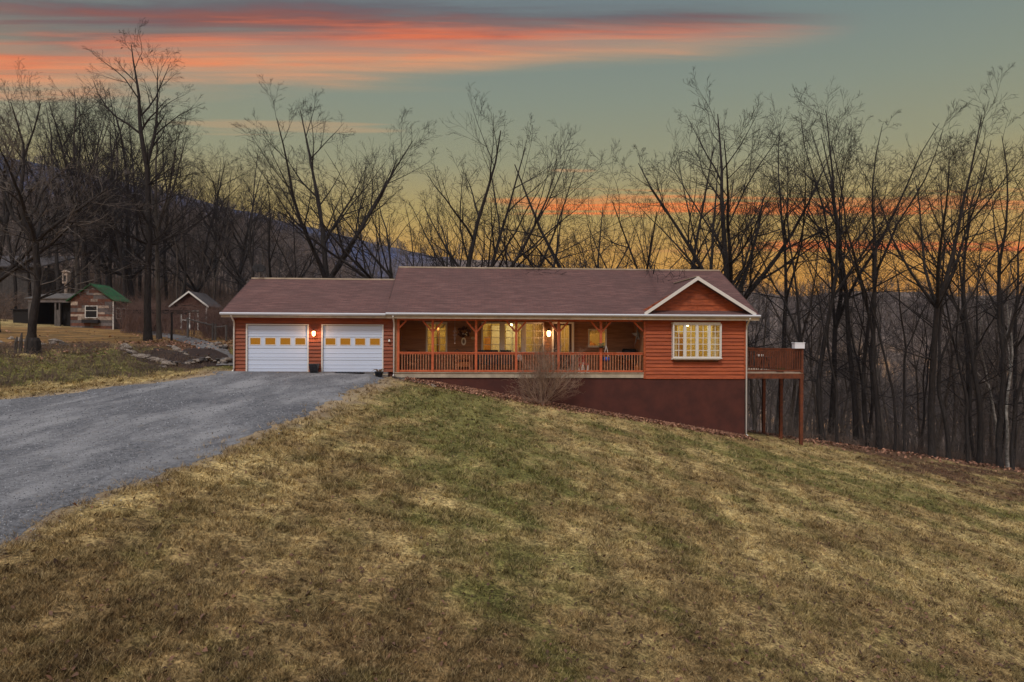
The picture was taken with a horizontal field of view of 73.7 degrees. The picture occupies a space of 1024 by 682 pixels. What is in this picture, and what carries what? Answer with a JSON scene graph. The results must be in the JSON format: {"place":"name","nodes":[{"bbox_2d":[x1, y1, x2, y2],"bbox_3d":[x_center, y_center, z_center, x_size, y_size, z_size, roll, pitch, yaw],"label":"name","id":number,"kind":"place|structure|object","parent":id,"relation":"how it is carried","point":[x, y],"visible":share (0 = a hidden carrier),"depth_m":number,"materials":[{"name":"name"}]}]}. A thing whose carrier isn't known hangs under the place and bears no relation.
{"place":"outdoors","nodes":[
{"label":"outdoors","id":0,"kind":"place"},
{"bbox_2d":[121,330,232,364],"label":"path","id":1,"kind":"structure","parent":0,"point":[192,340],"depth_m":37.81,"materials":[{"name":"stone"}]},
{"bbox_2d":[0,371,383,549],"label":"driveway","id":2,"kind":"structure","parent":0,"point":[315,394],"depth_m":17.17,"materials":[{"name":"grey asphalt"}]},
{"bbox_2d":[0,158,1023,681],"bbox_3d":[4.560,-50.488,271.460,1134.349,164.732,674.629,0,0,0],"label":"ground","id":3,"kind":"structure","parent":0,"point":[528,582],"depth_m":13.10,"materials":[{"name":"brown plant"}]},
{"bbox_2d":[14,333,41,354],"bbox_3d":[-20.468,0.185,28.980,1.080,1.046,0.713,0,0,0],"label":"tree stump","id":4,"kind":"object","parent":3,"relation":"on","point":[30,343],"visible":0.84,"depth_m":28.76,"materials":[{"name":"wood"}]},
{"bbox_2d":[0,99,73,316],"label":"bare tree","id":5,"kind":"object","parent":3,"relation":"on","point":[10,256],"visible":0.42,"depth_m":55.68,"materials":[{"name":"brown plant"}]},
{"bbox_2d":[0,256,80,311],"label":"hillside","id":6,"kind":"structure","parent":3,"relation":"on","point":[8,281],"depth_m":62.00,"materials":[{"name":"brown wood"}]},
{"bbox_2d":[0,116,88,296],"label":"bare tree","id":7,"kind":"object","parent":3,"relation":"on","point":[28,276],"visible":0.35,"depth_m":59.42,"materials":[{"name":"brown plant"}]},
{"bbox_2d":[24,293,73,325],"bbox_3d":[-32.666,-2.212,49.250,3.250,2.630,2.500,0,0,0],"label":"lean to shelter","id":8,"kind":"object","parent":3,"relation":"on","point":[55,309],"visible":0.56,"depth_m":48.60,"materials":[{"name":"grey wood"}]},
{"bbox_2d":[0,81,102,292],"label":"bare tree","id":9,"kind":"object","parent":3,"relation":"on","point":[57,272],"visible":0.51,"depth_m":54.28,"materials":[{"name":"brown plant"}]},
{"bbox_2d":[13,181,103,292],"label":"bare tree","id":10,"kind":"object","parent":3,"relation":"on","point":[72,247],"visible":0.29,"depth_m":55.68,"materials":[{"name":"brown plant"}]},
{"bbox_2d":[0,61,134,331],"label":"bare tree","id":11,"kind":"object","parent":3,"relation":"on","point":[4,275],"visible":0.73,"depth_m":38.14,"materials":[{"name":"brown plant"}]},
{"bbox_2d":[0,78,144,292],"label":"bare tree","id":12,"kind":"object","parent":3,"relation":"on","point":[77,287],"visible":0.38,"depth_m":57.72,"materials":[{"name":"brown plant"}]},
{"bbox_2d":[0,79,158,338],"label":"bare tree","id":13,"kind":"object","parent":3,"relation":"on","point":[25,224],"visible":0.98,"depth_m":33.79,"materials":[{"name":"brown plant"}]},
{"bbox_2d":[26,94,134,284],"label":"bare tree","id":14,"kind":"object","parent":3,"relation":"on","point":[98,248],"visible":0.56,"depth_m":55.85,"materials":[{"name":"brown plant"}]},
{"bbox_2d":[0,86,179,288],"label":"bare tree","id":15,"kind":"object","parent":3,"relation":"on","point":[84,263],"visible":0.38,"depth_m":59.46,"materials":[{"name":"brown plant"}]},
{"bbox_2d":[66,283,128,329],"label":"green roofed shed","id":16,"kind":"structure","parent":3,"relation":"on","point":[87,316],"depth_m":47.96,"materials":[{"name":"white paint"}]},
{"bbox_2d":[18,74,186,297],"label":"bare tree","id":17,"kind":"object","parent":3,"relation":"on","point":[121,263],"visible":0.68,"depth_m":54.96,"materials":[{"name":"brown plant"}]},
{"bbox_2d":[0,340,211,388],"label":"bank weeds","id":18,"kind":"object","parent":3,"relation":"on","point":[80,344],"visible":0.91,"depth_m":29.18,"materials":[{"name":"brown plant"}]},
{"bbox_2d":[45,76,177,287],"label":"bare tree","id":19,"kind":"object","parent":3,"relation":"on","point":[109,272],"visible":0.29,"depth_m":61.90,"materials":[{"name":"brown plant"}]},
{"bbox_2d":[0,329,232,363],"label":"fallen leaves","id":20,"kind":"object","parent":3,"relation":"on","point":[169,342],"visible":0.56,"depth_m":36.04,"materials":[{"name":"brown plant"}]},
{"bbox_2d":[0,262,246,324],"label":"underbrush","id":21,"kind":"object","parent":3,"relation":"on","point":[8,312],"visible":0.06,"depth_m":68.68,"materials":[{"name":"brown plant"}]},
{"bbox_2d":[26,99,223,285],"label":"bare tree","id":22,"kind":"object","parent":3,"relation":"on","point":[106,271],"visible":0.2,"depth_m":69.60,"materials":[{"name":"brown plant"}]},
{"bbox_2d":[0,83,259,304],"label":"bare tree","id":23,"kind":"object","parent":3,"relation":"on","point":[128,271],"visible":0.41,"depth_m":62.30,"materials":[{"name":"brown plant"}]},
{"bbox_2d":[84,92,189,298],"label":"bare tree","id":24,"kind":"object","parent":3,"relation":"on","point":[139,283],"visible":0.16,"depth_m":71.01,"materials":[{"name":"brown plant"}]},
{"bbox_2d":[40,17,245,340],"bbox_3d":[-20.715,-8.790,38.332,10.059,18.159,8.793,0,0,-36],"label":"bare tree","id":25,"kind":"object","parent":3,"relation":"on","point":[149,242],"visible":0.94,"depth_m":38.46,"materials":[{"name":"brown plant"}]},
{"bbox_2d":[103,107,206,338],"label":"bare tree","id":26,"kind":"object","parent":3,"relation":"on","point":[158,298],"visible":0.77,"depth_m":40.28,"materials":[{"name":"brown plant"}]},
{"bbox_2d":[91,100,222,309],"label":"bare tree","id":27,"kind":"object","parent":3,"relation":"on","point":[166,285],"visible":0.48,"depth_m":64.57,"materials":[{"name":"brown plant"}]},
{"bbox_2d":[92,289,233,339],"bbox_3d":[-23.588,-1.986,48.833,15.858,3.931,13.537,0,0,0],"label":"vine tangle","id":28,"kind":"object","parent":3,"relation":"on","point":[136,318],"visible":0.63,"depth_m":45.62,"materials":[{"name":"brown plant"}]},
{"bbox_2d":[93,114,254,294],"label":"bare tree","id":29,"kind":"object","parent":3,"relation":"on","point":[184,283],"visible":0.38,"depth_m":57.72,"materials":[{"name":"brown plant"}]},
{"bbox_2d":[144,171,210,305],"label":"bare tree","id":30,"kind":"object","parent":3,"relation":"on","point":[181,235],"visible":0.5,"depth_m":54.33,"materials":[{"name":"brown plant"}]},
{"bbox_2d":[85,141,277,305],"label":"bare tree","id":31,"kind":"object","parent":3,"relation":"on","point":[196,288],"visible":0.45,"depth_m":65.37,"materials":[{"name":"brown plant"}]},
{"bbox_2d":[136,348,228,368],"bbox_3d":[-15.832,0.806,33.184,3.685,0.929,4.656,0,0,0],"label":"mulch bed","id":32,"kind":"object","parent":3,"relation":"on","point":[214,354],"visible":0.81,"depth_m":33.39,"materials":[{"name":"soil"}]},
{"bbox_2d":[170,291,223,329],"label":"red shed","id":33,"kind":"structure","parent":3,"relation":"on","point":[190,296],"depth_m":54.98,"materials":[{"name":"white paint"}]},
{"bbox_2d":[158,185,246,301],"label":"bare tree","id":34,"kind":"object","parent":3,"relation":"on","point":[218,270],"visible":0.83,"depth_m":58.41,"materials":[{"name":"brown plant"}]},
{"bbox_2d":[186,150,247,298],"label":"bare tree","id":35,"kind":"object","parent":3,"relation":"on","point":[215,272],"visible":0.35,"depth_m":69.10,"materials":[{"name":"brown plant"}]},
{"bbox_2d":[158,135,291,289],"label":"bare tree","id":36,"kind":"object","parent":3,"relation":"on","point":[251,257],"visible":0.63,"depth_m":55.94,"materials":[{"name":"brown plant"}]},
{"bbox_2d":[172,156,288,292],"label":"bare tree","id":37,"kind":"object","parent":3,"relation":"on","point":[243,251],"visible":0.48,"depth_m":65.12,"materials":[{"name":"brown plant"}]},
{"bbox_2d":[163,159,356,288],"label":"bare tree","id":38,"kind":"object","parent":3,"relation":"on","point":[269,266],"visible":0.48,"depth_m":60.33,"materials":[{"name":"brown plant"}]},
{"bbox_2d":[218,147,348,277],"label":"bare tree","id":39,"kind":"object","parent":3,"relation":"on","point":[259,212],"visible":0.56,"depth_m":51.13,"materials":[{"name":"brown plant"}]},
{"bbox_2d":[231,75,438,277],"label":"bare tree","id":40,"kind":"object","parent":3,"relation":"on","point":[359,211],"visible":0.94,"depth_m":47.09,"materials":[{"name":"brown plant"}]},
{"bbox_2d":[288,134,404,278],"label":"bare tree","id":41,"kind":"object","parent":3,"relation":"on","point":[355,203],"visible":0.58,"depth_m":48.76,"materials":[{"name":"brown plant"}]},
{"bbox_2d":[332,155,429,278],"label":"bare tree","id":42,"kind":"object","parent":3,"relation":"on","point":[389,270],"visible":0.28,"depth_m":53.28,"materials":[{"name":"brown plant"}]},
{"bbox_2d":[241,82,602,278],"bbox_3d":[-3.681,-6.259,45.257,19.514,20.486,22.214,0,0,22],"label":"bare tree","id":43,"kind":"object","parent":3,"relation":"on","point":[364,274],"visible":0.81,"depth_m":43.34,"materials":[{"name":"brown plant"}]},
{"bbox_2d":[275,112,646,278],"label":"bare tree","id":44,"kind":"object","parent":3,"relation":"on","point":[491,239],"visible":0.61,"depth_m":47.22,"materials":[{"name":"brown plant"}]},
{"bbox_2d":[219,266,803,444],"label":"house","id":45,"kind":"structure","parent":3,"relation":"on","point":[691,347],"depth_m":32.63,"materials":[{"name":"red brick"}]},
{"bbox_2d":[248,325,306,371],"bbox_3d":[-10.821,0.346,31.575,2.725,2.134,0.055,0,0,-3],"label":"garage door","id":46,"kind":"structure","parent":45,"relation":"in","point":[259,336],"depth_m":31.56,"materials":[{"name":"white metal"}]},
{"bbox_2d":[323,326,381,371],"bbox_3d":[-7.404,0.361,31.773,2.726,2.134,0.055,0,0,-3],"label":"garage door","id":47,"kind":"structure","parent":45,"relation":"in","point":[352,349],"depth_m":31.76,"materials":[{"name":"white metal"}]},
{"bbox_2d":[481,322,543,351],"bbox_3d":[0.040,-0.149,34.053,3.186,1.580,0.160,0,0,-3],"label":"window","id":48,"kind":"structure","parent":45,"relation":"in","point":[501,330],"depth_m":34.00,"materials":[{"name":"glass"}]},
{"bbox_2d":[554,324,571,369],"bbox_3d":[2.536,0.289,34.160,0.911,2.305,0.155,0,0,-3],"label":"front door","id":49,"kind":"structure","parent":45,"relation":"in","point":[555,325],"depth_m":34.19,"materials":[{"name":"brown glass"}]},
{"bbox_2d":[672,324,721,358],"bbox_3d":[8.788,0.010,32.414,2.413,1.663,0.120,0,0,-3],"label":"window","id":50,"kind":"structure","parent":45,"relation":"in","point":[684,331],"depth_m":32.40,"materials":[{"name":"glass"}]},
{"bbox_2d":[0,147,1023,466],"bbox_3d":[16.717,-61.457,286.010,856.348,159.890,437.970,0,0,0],"label":"distant wood","id":51,"kind":"object","parent":3,"relation":"on","point":[912,425],"visible":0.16,"depth_m":97.64,"materials":[{"name":"brown plant"}]},
{"bbox_2d":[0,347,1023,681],"bbox_3d":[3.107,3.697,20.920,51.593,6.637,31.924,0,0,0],"label":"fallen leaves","id":52,"kind":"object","parent":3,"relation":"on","point":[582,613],"visible":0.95,"depth_m":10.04,"materials":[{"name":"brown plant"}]},
{"bbox_2d":[395,171,667,275],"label":"bare tree","id":53,"kind":"object","parent":3,"relation":"on","point":[558,242],"visible":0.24,"depth_m":45.42,"materials":[{"name":"brown plant"}]},
{"bbox_2d":[495,331,590,405],"bbox_3d":[1.523,1.185,30.855,4.668,3.616,4.773,0,0,0],"label":"bare shrub","id":54,"kind":"object","parent":3,"relation":"on","point":[539,373],"visible":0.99,"depth_m":30.84,"materials":[{"name":"brown plant"}]},
{"bbox_2d":[404,376,753,440],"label":"fallen leaves","id":55,"kind":"object","parent":3,"relation":"on","point":[471,390],"visible":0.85,"depth_m":31.39,"materials":[{"name":"brown plant"}]},
{"bbox_2d":[464,170,743,280],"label":"bare tree","id":56,"kind":"object","parent":3,"relation":"on","point":[598,263],"visible":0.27,"depth_m":51.84,"materials":[{"name":"brown plant"}]},
{"bbox_2d":[448,122,842,391],"bbox_3d":[6.910,-4.532,45.219,24.214,20.819,24.149,0,0,-33],"label":"bare tree","id":57,"kind":"object","parent":3,"relation":"on","point":[559,262],"visible":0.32,"depth_m":40.77,"materials":[{"name":"brown plant"}]},
{"bbox_2d":[560,112,832,347],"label":"bare tree","id":58,"kind":"object","parent":3,"relation":"on","point":[663,230],"visible":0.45,"depth_m":46.82,"materials":[{"name":"brown plant"}]},
{"bbox_2d":[638,126,790,346],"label":"bare tree","id":59,"kind":"object","parent":3,"relation":"on","point":[712,241],"visible":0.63,"depth_m":44.68,"materials":[{"name":"brown plant"}]},
{"bbox_2d":[613,65,867,365],"bbox_3d":[14.219,-5.878,44.042,15.216,25.764,15.292,0,0,-26],"label":"bare tree","id":60,"kind":"object","parent":3,"relation":"on","point":[728,222],"visible":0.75,"depth_m":43.88,"materials":[{"name":"brown plant"}]},
{"bbox_2d":[668,206,819,421],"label":"bare tree","id":61,"kind":"object","parent":3,"relation":"on","point":[751,391],"visible":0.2,"depth_m":47.52,"materials":[{"name":"brown plant"}]},
{"bbox_2d":[745,237,821,430],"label":"bare tree","id":62,"kind":"object","parent":3,"relation":"on","point":[756,400],"visible":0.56,"depth_m":44.05,"materials":[{"name":"brown plant"}]},
{"bbox_2d":[701,195,878,435],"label":"bare tree","id":63,"kind":"object","parent":3,"relation":"on","point":[793,399],"visible":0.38,"depth_m":44.48,"materials":[{"name":"brown plant"}]},
{"bbox_2d":[693,106,895,432],"bbox_3d":[17.588,-3.815,42.626,10.567,21.764,12.455,0,0,-23],"label":"bare tree","id":64,"kind":"object","parent":3,"relation":"on","point":[786,292],"visible":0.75,"depth_m":41.38,"materials":[{"name":"brown plant"}]},
{"bbox_2d":[694,121,916,432],"bbox_3d":[16.705,-3.470,41.603,9.356,20.064,13.768,0,0,-28],"label":"bare tree","id":65,"kind":"object","parent":3,"relation":"on","point":[798,335],"visible":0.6,"depth_m":41.86,"materials":[{"name":"brown plant"}]},
{"bbox_2d":[762,249,851,438],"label":"bare tree","id":66,"kind":"object","parent":3,"relation":"on","point":[812,385],"visible":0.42,"depth_m":44.65,"materials":[{"name":"brown plant"}]},
{"bbox_2d":[771,260,866,429],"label":"bare tree","id":67,"kind":"object","parent":3,"relation":"on","point":[808,407],"visible":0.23,"depth_m":56.49,"materials":[{"name":"brown plant"}]},
{"bbox_2d":[762,209,880,442],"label":"bare tree","id":68,"kind":"object","parent":3,"relation":"on","point":[836,404],"visible":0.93,"depth_m":38.15,"materials":[{"name":"brown plant"}]},
{"bbox_2d":[771,98,895,443],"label":"bare tree","id":69,"kind":"object","parent":3,"relation":"on","point":[853,392],"visible":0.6,"depth_m":40.92,"materials":[{"name":"brown plant"}]},
{"bbox_2d":[782,231,906,431],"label":"bare tree","id":70,"kind":"object","parent":3,"relation":"on","point":[859,368],"visible":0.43,"depth_m":41.98,"materials":[{"name":"brown plant"}]},
{"bbox_2d":[775,229,922,443],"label":"bare tree","id":71,"kind":"object","parent":3,"relation":"on","point":[859,404],"visible":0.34,"depth_m":50.58,"materials":[{"name":"brown plant"}]},
{"bbox_2d":[747,117,954,440],"bbox_3d":[19.004,-3.461,39.453,10.943,19.122,9.284,0,0,-25],"label":"bare tree","id":72,"kind":"object","parent":3,"relation":"on","point":[818,396],"visible":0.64,"depth_m":39.08,"materials":[{"name":"brown plant"}]},
{"bbox_2d":[825,286,879,441],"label":"bare tree","id":73,"kind":"object","parent":3,"relation":"on","point":[844,411],"visible":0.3,"depth_m":52.22,"materials":[{"name":"brown plant"}]},
{"bbox_2d":[779,104,935,448],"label":"bare tree","id":74,"kind":"object","parent":3,"relation":"on","point":[878,423],"visible":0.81,"depth_m":38.24,"materials":[{"name":"brown plant"}]},
{"bbox_2d":[800,212,943,451],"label":"bare tree","id":75,"kind":"object","parent":3,"relation":"on","point":[894,401],"visible":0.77,"depth_m":38.00,"materials":[{"name":"brown plant"}]},
{"bbox_2d":[830,282,917,444],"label":"bare tree","id":76,"kind":"object","parent":3,"relation":"on","point":[883,433],"visible":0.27,"depth_m":57.08,"materials":[{"name":"brown plant"}]},
{"bbox_2d":[831,253,927,444],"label":"bare tree","id":77,"kind":"object","parent":3,"relation":"on","point":[884,404],"visible":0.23,"depth_m":54.05,"materials":[{"name":"brown plant"}]},
{"bbox_2d":[817,190,942,436],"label":"bare tree","id":78,"kind":"object","parent":3,"relation":"on","point":[871,412],"visible":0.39,"depth_m":40.48,"materials":[{"name":"brown plant"}]},
{"bbox_2d":[741,75,1021,438],"bbox_3d":[21.643,-4.443,40.427,15.077,23.410,9.610,0,0,27],"label":"bare tree","id":79,"kind":"object","parent":3,"relation":"on","point":[832,395],"visible":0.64,"depth_m":41.51,"materials":[{"name":"brown plant"}]},
{"bbox_2d":[747,429,1023,474],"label":"fallen leaves","id":80,"kind":"object","parent":3,"relation":"on","point":[883,450],"visible":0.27,"depth_m":36.48,"materials":[{"name":"brown plant"}]},
{"bbox_2d":[750,404,1023,467],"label":"underbrush","id":81,"kind":"object","parent":3,"relation":"on","point":[920,444],"visible":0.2,"depth_m":40.12,"materials":[{"name":"brown plant"}]},
{"bbox_2d":[809,105,981,446],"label":"bare tree","id":82,"kind":"object","parent":3,"relation":"on","point":[864,412],"visible":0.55,"depth_m":39.43,"materials":[{"name":"brown plant"}]},
{"bbox_2d":[785,428,1023,468],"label":"underbrush","id":83,"kind":"object","parent":3,"relation":"on","point":[959,455],"visible":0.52,"depth_m":39.23,"materials":[{"name":"plant"}]},
{"bbox_2d":[853,226,964,452],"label":"bare tree","id":84,"kind":"object","parent":3,"relation":"on","point":[904,409],"visible":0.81,"depth_m":37.27,"materials":[{"name":"brown plant"}]},
{"bbox_2d":[871,257,957,449],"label":"bare tree","id":85,"kind":"object","parent":3,"relation":"on","point":[912,343],"visible":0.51,"depth_m":47.30,"materials":[{"name":"brown plant"}]},
{"bbox_2d":[822,62,1023,457],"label":"bare tree","id":86,"kind":"object","parent":3,"relation":"on","point":[933,358],"visible":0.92,"depth_m":35.89,"materials":[{"name":"brown plant"}]},
{"bbox_2d":[824,126,1023,460],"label":"bare tree","id":87,"kind":"object","parent":3,"relation":"on","point":[946,429],"visible":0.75,"depth_m":36.90,"materials":[{"name":"brown plant"}]},
{"bbox_2d":[877,306,980,450],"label":"bare tree","id":88,"kind":"object","parent":3,"relation":"on","point":[938,420],"visible":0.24,"depth_m":60.61,"materials":[{"name":"brown plant"}]},
{"bbox_2d":[881,252,985,449],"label":"bare tree","id":89,"kind":"object","parent":3,"relation":"on","point":[924,410],"visible":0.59,"depth_m":42.53,"materials":[{"name":"brown plant"}]},
{"bbox_2d":[849,124,1023,463],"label":"bare tree","id":90,"kind":"object","parent":3,"relation":"on","point":[979,454],"visible":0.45,"depth_m":38.13,"materials":[{"name":"brown plant"}]},
{"bbox_2d":[885,262,1012,444],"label":"bare tree","id":91,"kind":"object","parent":3,"relation":"on","point":[946,369],"visible":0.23,"depth_m":52.10,"materials":[{"name":"brown plant"}]},
{"bbox_2d":[882,190,1023,462],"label":"bare tree","id":92,"kind":"object","parent":3,"relation":"on","point":[967,457],"visible":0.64,"depth_m":37.37,"materials":[{"name":"brown plant"}]},
{"bbox_2d":[885,250,1022,453],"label":"bare tree","id":93,"kind":"object","parent":3,"relation":"on","point":[954,419],"visible":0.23,"depth_m":50.07,"materials":[{"name":"brown plant"}]},
{"bbox_2d":[894,176,1023,459],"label":"bare tree","id":94,"kind":"object","parent":3,"relation":"on","point":[967,381],"visible":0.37,"depth_m":41.00,"materials":[{"name":"brown plant"}]},
{"bbox_2d":[895,224,1022,450],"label":"bare tree","id":95,"kind":"object","parent":3,"relation":"on","point":[945,405],"visible":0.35,"depth_m":44.08,"materials":[{"name":"brown plant"}]},
{"bbox_2d":[900,238,1017,442],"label":"bare tree","id":96,"kind":"object","parent":3,"relation":"on","point":[960,355],"visible":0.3,"depth_m":46.03,"materials":[{"name":"brown plant"}]},
{"bbox_2d":[925,103,1023,467],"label":"bare tree","id":97,"kind":"object","parent":3,"relation":"on","point":[1000,318],"visible":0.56,"depth_m":37.16,"materials":[{"name":"brown plant"}]},
{"bbox_2d":[926,235,1023,462],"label":"bare tree","id":98,"kind":"object","parent":3,"relation":"on","point":[990,433],"visible":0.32,"depth_m":46.68,"materials":[{"name":"brown plant"}]},
{"bbox_2d":[930,270,1023,437],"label":"pale barked tree","id":99,"kind":"object","parent":3,"relation":"on","point":[993,406],"visible":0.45,"depth_m":41.15,"materials":[{"name":"grey plant"}]},
{"bbox_2d":[942,193,1023,461],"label":"bare tree","id":100,"kind":"object","parent":3,"relation":"on","point":[970,399],"visible":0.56,"depth_m":39.72,"materials":[{"name":"brown plant"}]},
{"bbox_2d":[946,197,1023,469],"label":"bare tree","id":101,"kind":"object","parent":3,"relation":"on","point":[1012,462],"visible":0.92,"depth_m":36.55,"materials":[{"name":"brown plant"}]},
{"bbox_2d":[947,195,1023,461],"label":"bare tree","id":102,"kind":"object","parent":3,"relation":"on","point":[1014,361],"visible":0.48,"depth_m":42.99,"materials":[{"name":"brown plant"}]},
{"bbox_2d":[948,283,1023,453],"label":"bare tree","id":103,"kind":"object","parent":3,"relation":"on","point":[984,390],"visible":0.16,"depth_m":49.35,"materials":[{"name":"brown plant"}]},
{"bbox_2d":[960,275,1023,453],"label":"bare tree","id":104,"kind":"object","parent":3,"relation":"on","point":[1004,423],"visible":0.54,"depth_m":42.00,"materials":[{"name":"brown plant"}]},
{"bbox_2d":[967,233,1023,467],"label":"pale barked tree","id":105,"kind":"object","parent":3,"relation":"on","point":[1007,463],"visible":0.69,"depth_m":37.85,"materials":[{"name":"grey plant"}]},
{"bbox_2d":[0,0,1023,296],"label":"sky","id":106,"kind":"structure","parent":0,"point":[616,70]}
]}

